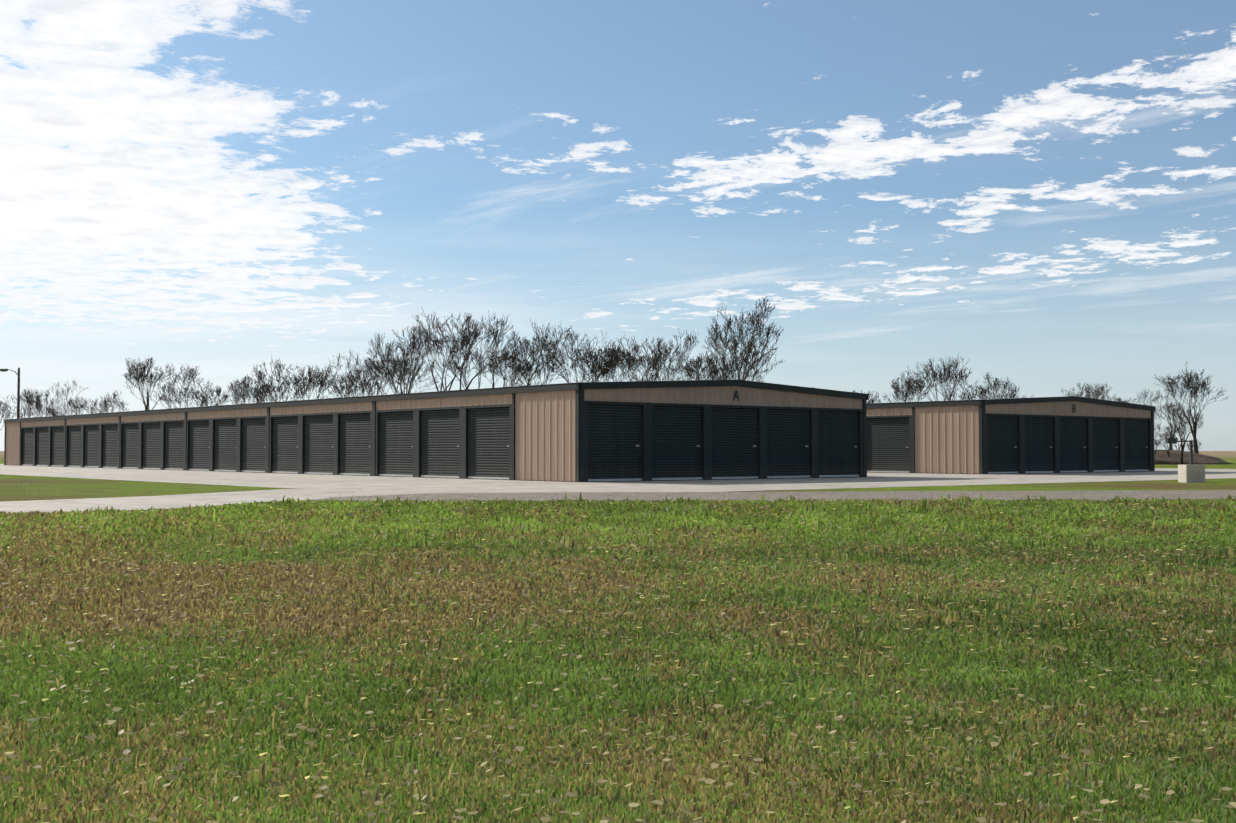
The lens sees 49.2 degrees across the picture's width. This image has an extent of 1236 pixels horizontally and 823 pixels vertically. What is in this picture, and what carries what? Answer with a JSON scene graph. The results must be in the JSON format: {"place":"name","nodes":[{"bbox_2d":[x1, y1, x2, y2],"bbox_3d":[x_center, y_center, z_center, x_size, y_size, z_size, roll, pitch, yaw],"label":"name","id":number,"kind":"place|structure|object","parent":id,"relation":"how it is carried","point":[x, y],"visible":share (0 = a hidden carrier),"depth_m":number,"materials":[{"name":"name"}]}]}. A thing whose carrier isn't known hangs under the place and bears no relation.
{"place":"outdoors","nodes":[
{"label":"outdoors","id":0,"kind":"place"},
{"bbox_2d":[0,451,1235,822],"bbox_3d":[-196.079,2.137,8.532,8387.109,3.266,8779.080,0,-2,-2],"label":"ground","id":1,"kind":"structure","parent":0,"point":[18,487],"depth_m":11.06,"materials":[{"name":"green plant"}]},
{"bbox_2d":[0,402,16,426],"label":"tree","id":2,"kind":"object","parent":1,"relation":"on","point":[3,413],"visible":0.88,"depth_m":236.83,"materials":[{"name":"plant"}]},
{"bbox_2d":[0,368,19,418],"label":"street lamp pole","id":3,"kind":"object","parent":1,"relation":"on","point":[18,395],"visible":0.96,"depth_m":123.27,"materials":[{"name":"black metal"}]},
{"bbox_2d":[0,389,61,417],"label":"tree","id":4,"kind":"object","parent":1,"relation":"on","point":[30,398],"visible":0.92,"depth_m":152.61,"materials":[{"name":"plant"}]},
{"bbox_2d":[20,388,57,416],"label":"tree","id":5,"kind":"object","parent":1,"relation":"on","point":[24,411],"visible":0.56,"depth_m":288.55,"materials":[{"name":"plant"}]},
{"bbox_2d":[40,402,75,415],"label":"tree","id":6,"kind":"object","parent":1,"relation":"on","point":[52,412],"visible":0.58,"depth_m":172.78,"materials":[{"name":"plant"}]},
{"bbox_2d":[37,380,101,415],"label":"tree","id":7,"kind":"object","parent":1,"relation":"on","point":[79,407],"visible":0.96,"depth_m":146.48,"materials":[{"name":"plant"}]},
{"bbox_2d":[88,390,128,413],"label":"tree","id":8,"kind":"object","parent":1,"relation":"on","point":[105,403],"visible":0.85,"depth_m":155.82,"materials":[{"name":"plant"}]},
{"bbox_2d":[122,357,183,409],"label":"tree","id":9,"kind":"object","parent":1,"relation":"on","point":[140,373],"visible":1,"depth_m":147.66,"materials":[{"name":"brown plant"}]},
{"bbox_2d":[145,364,211,408],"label":"tree","id":10,"kind":"object","parent":1,"relation":"on","point":[175,393],"visible":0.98,"depth_m":158.68,"materials":[{"name":"brown plant"}]},
{"bbox_2d":[177,366,230,406],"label":"tree","id":11,"kind":"object","parent":1,"relation":"on","point":[218,391],"visible":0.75,"depth_m":162.52,"materials":[{"name":"brown plant"}]},
{"bbox_2d":[0,489,491,513],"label":"concrete drive","id":12,"kind":"structure","parent":1,"relation":"on","point":[155,502],"depth_m":23.05,"materials":[{"name":"grey concrete"}]},
{"bbox_2d":[227,371,273,404],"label":"tree","id":13,"kind":"object","parent":1,"relation":"on","point":[245,388],"visible":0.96,"depth_m":147.89,"materials":[{"name":"brown plant"}]},
{"bbox_2d":[237,378,285,402],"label":"tree","id":14,"kind":"object","parent":1,"relation":"on","point":[261,396],"visible":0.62,"depth_m":183.19,"materials":[{"name":"plant"}]},
{"bbox_2d":[245,356,316,401],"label":"tree","id":15,"kind":"object","parent":1,"relation":"on","point":[296,380],"visible":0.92,"depth_m":157.77,"materials":[{"name":"brown plant"}]},
{"bbox_2d":[286,363,355,399],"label":"tree","id":16,"kind":"object","parent":1,"relation":"on","point":[322,384],"visible":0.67,"depth_m":169.30,"materials":[{"name":"brown plant"}]},
{"bbox_2d":[309,351,379,397],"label":"tree","id":17,"kind":"object","parent":1,"relation":"on","point":[345,380],"visible":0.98,"depth_m":142.47,"materials":[{"name":"brown plant"}]},
{"bbox_2d":[335,361,395,396],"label":"tree","id":18,"kind":"object","parent":1,"relation":"on","point":[366,376],"visible":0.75,"depth_m":152.68,"materials":[{"name":"brown plant"}]},
{"bbox_2d":[350,343,440,394],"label":"tree","id":19,"kind":"object","parent":1,"relation":"on","point":[406,372],"visible":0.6,"depth_m":156.70,"materials":[{"name":"plant"}]},
{"bbox_2d":[367,321,436,393],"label":"tree","id":20,"kind":"object","parent":1,"relation":"on","point":[408,350],"visible":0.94,"depth_m":133.60,"materials":[{"name":"brown plant"}]},
{"bbox_2d":[4,379,868,481],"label":"storage building","id":21,"kind":"structure","parent":1,"relation":"on","point":[653,430],"depth_m":41.39,"materials":[{"name":"brown metal"}]},
{"bbox_2d":[409,309,517,390],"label":"tree","id":22,"kind":"object","parent":1,"relation":"on","point":[465,341],"visible":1,"depth_m":114.47,"materials":[{"name":"brown plant"}]},
{"bbox_2d":[433,311,532,389],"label":"tree","id":23,"kind":"object","parent":1,"relation":"on","point":[453,362],"visible":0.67,"depth_m":133.94,"materials":[{"name":"brown plant"}]},
{"bbox_2d":[485,319,571,386],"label":"tree","id":24,"kind":"object","parent":1,"relation":"on","point":[515,369],"visible":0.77,"depth_m":128.75,"materials":[{"name":"brown plant"}]},
{"bbox_2d":[504,330,562,385],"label":"tree","id":25,"kind":"object","parent":1,"relation":"on","point":[522,349],"visible":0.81,"depth_m":129.24,"materials":[{"name":"brown plant"}]},
{"bbox_2d":[530,323,622,382],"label":"tree","id":26,"kind":"object","parent":1,"relation":"on","point":[596,357],"visible":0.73,"depth_m":139.12,"materials":[{"name":"brown plant"}]},
{"bbox_2d":[573,332,647,381],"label":"tree","id":27,"kind":"object","parent":1,"relation":"on","point":[611,371],"visible":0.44,"depth_m":141.63,"materials":[{"name":"brown plant"}]},
{"bbox_2d":[0,464,1235,492],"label":"concrete apron","id":28,"kind":"object","parent":1,"relation":"on","point":[351,482],"depth_m":37.96,"materials":[{"name":"grey concrete"}]},
{"bbox_2d":[867,396,1155,473],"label":"storage building","id":29,"kind":"structure","parent":28,"relation":"on","point":[1071,434],"depth_m":50.59,"materials":[{"name":"brown metal"}]},
{"bbox_2d":[614,336,695,380],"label":"tree","id":30,"kind":"object","parent":1,"relation":"on","point":[642,360],"visible":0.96,"depth_m":129.70,"materials":[{"name":"brown plant"}]},
{"bbox_2d":[627,328,720,380],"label":"tree","id":31,"kind":"object","parent":1,"relation":"on","point":[667,370],"visible":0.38,"depth_m":139.68,"materials":[{"name":"brown plant"}]},
{"bbox_2d":[682,323,762,380],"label":"tree","id":32,"kind":"object","parent":1,"relation":"on","point":[695,366],"visible":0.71,"depth_m":126.48,"materials":[{"name":"brown plant"}]},
{"bbox_2d":[703,296,782,379],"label":"tree","id":33,"kind":"object","parent":1,"relation":"on","point":[728,326],"visible":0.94,"depth_m":127.68,"materials":[{"name":"brown plant"}]},
{"bbox_2d":[703,335,784,381],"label":"tree","id":34,"kind":"object","parent":1,"relation":"on","point":[756,362],"visible":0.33,"depth_m":138.10,"materials":[{"name":"brown plant"}]},
{"bbox_2d":[853,389,880,402],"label":"tree","id":35,"kind":"object","parent":1,"relation":"on","point":[871,400],"visible":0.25,"depth_m":170.30,"materials":[{"name":"plant"}]},
{"bbox_2d":[878,366,935,402],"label":"tree","id":36,"kind":"object","parent":1,"relation":"on","point":[907,386],"visible":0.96,"depth_m":125.15,"materials":[{"name":"brown plant"}]},
{"bbox_2d":[905,357,971,400],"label":"tree","id":37,"kind":"object","parent":1,"relation":"on","point":[949,370],"visible":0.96,"depth_m":130.43,"materials":[{"name":"brown plant"}]},
{"bbox_2d":[944,384,966,400],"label":"tree","id":38,"kind":"object","parent":1,"relation":"on","point":[952,393],"visible":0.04,"depth_m":151.45,"materials":[{"name":"plant"}]},
{"bbox_2d":[943,367,1006,399],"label":"tree","id":39,"kind":"object","parent":1,"relation":"on","point":[972,393],"visible":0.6,"depth_m":135.28,"materials":[{"name":"brown plant"}]},
{"bbox_2d":[981,373,1019,398],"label":"tree","id":40,"kind":"object","parent":1,"relation":"on","point":[995,384],"visible":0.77,"depth_m":127.37,"materials":[{"name":"brown plant"}]},
{"bbox_2d":[1061,382,1103,399],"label":"tree","id":41,"kind":"object","parent":1,"relation":"on","point":[1086,390],"visible":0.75,"depth_m":258.86,"materials":[{"name":"plant"}]},
{"bbox_2d":[1093,381,1129,402],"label":"tree","id":42,"kind":"object","parent":1,"relation":"on","point":[1115,399],"visible":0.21,"depth_m":160.14,"materials":[{"name":"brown plant"}]},
{"bbox_2d":[1123,389,1161,423],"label":"tree","id":43,"kind":"object","parent":1,"relation":"on","point":[1145,393],"visible":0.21,"depth_m":153.88,"materials":[{"name":"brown plant"}]},
{"bbox_2d":[1154,439,1160,453],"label":"tree","id":44,"kind":"object","parent":1,"relation":"on","point":[1155,442],"visible":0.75,"depth_m":84.77,"materials":[{"name":"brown plant"}]},
{"bbox_2d":[1154,423,1174,456],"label":"tree","id":45,"kind":"object","parent":1,"relation":"on","point":[1166,436],"visible":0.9,"depth_m":84.51,"materials":[{"name":"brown plant"}]},
{"bbox_2d":[1140,388,1194,449],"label":"tree","id":46,"kind":"object","parent":1,"relation":"on","point":[1171,446],"visible":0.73,"depth_m":239.51,"materials":[{"name":"plant"}]},
{"bbox_2d":[1162,421,1187,449],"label":"tree","id":47,"kind":"object","parent":1,"relation":"on","point":[1167,429],"visible":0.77,"depth_m":86.60,"materials":[{"name":"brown plant"}]},
{"bbox_2d":[1164,404,1202,464],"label":"tree","id":48,"kind":"object","parent":1,"relation":"on","point":[1180,418],"visible":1,"depth_m":75.91,"materials":[{"name":"brown plant"}]},
{"bbox_2d":[1164,438,1204,482],"bbox_3d":[14.992,1.291,35.846,0.940,1.180,0.500,0,-2,-2],"label":"gate keypad","id":49,"kind":"object","parent":1,"relation":"on","point":[1191,473],"visible":1,"depth_m":35.60,"materials":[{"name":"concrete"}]},
{"bbox_2d":[1154,363,1227,453],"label":"tree","id":50,"kind":"object","parent":1,"relation":"on","point":[1194,390],"visible":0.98,"depth_m":96.58,"materials":[{"name":"brown plant"}]},
{"bbox_2d":[1186,439,1200,452],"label":"tree","id":51,"kind":"object","parent":1,"relation":"on","point":[1193,446],"visible":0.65,"depth_m":85.07,"materials":[{"name":"brown plant"}]},
{"bbox_2d":[1154,450,1233,463],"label":"dirt mound","id":52,"kind":"object","parent":1,"relation":"on","point":[1161,457],"visible":0.31,"depth_m":84.28,"materials":[{"name":"brown soil"}]},
{"bbox_2d":[0,0,1235,450],"label":"sky","id":53,"kind":"structure","parent":0,"point":[1040,195],"materials":[{"name":"blue"}]},
{"bbox_2d":[304,490,1235,501],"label":"gravel road","id":54,"kind":"structure","parent":0,"point":[1004,495],"depth_m":24.99,"materials":[{"name":"grey gravel"}]}
]}

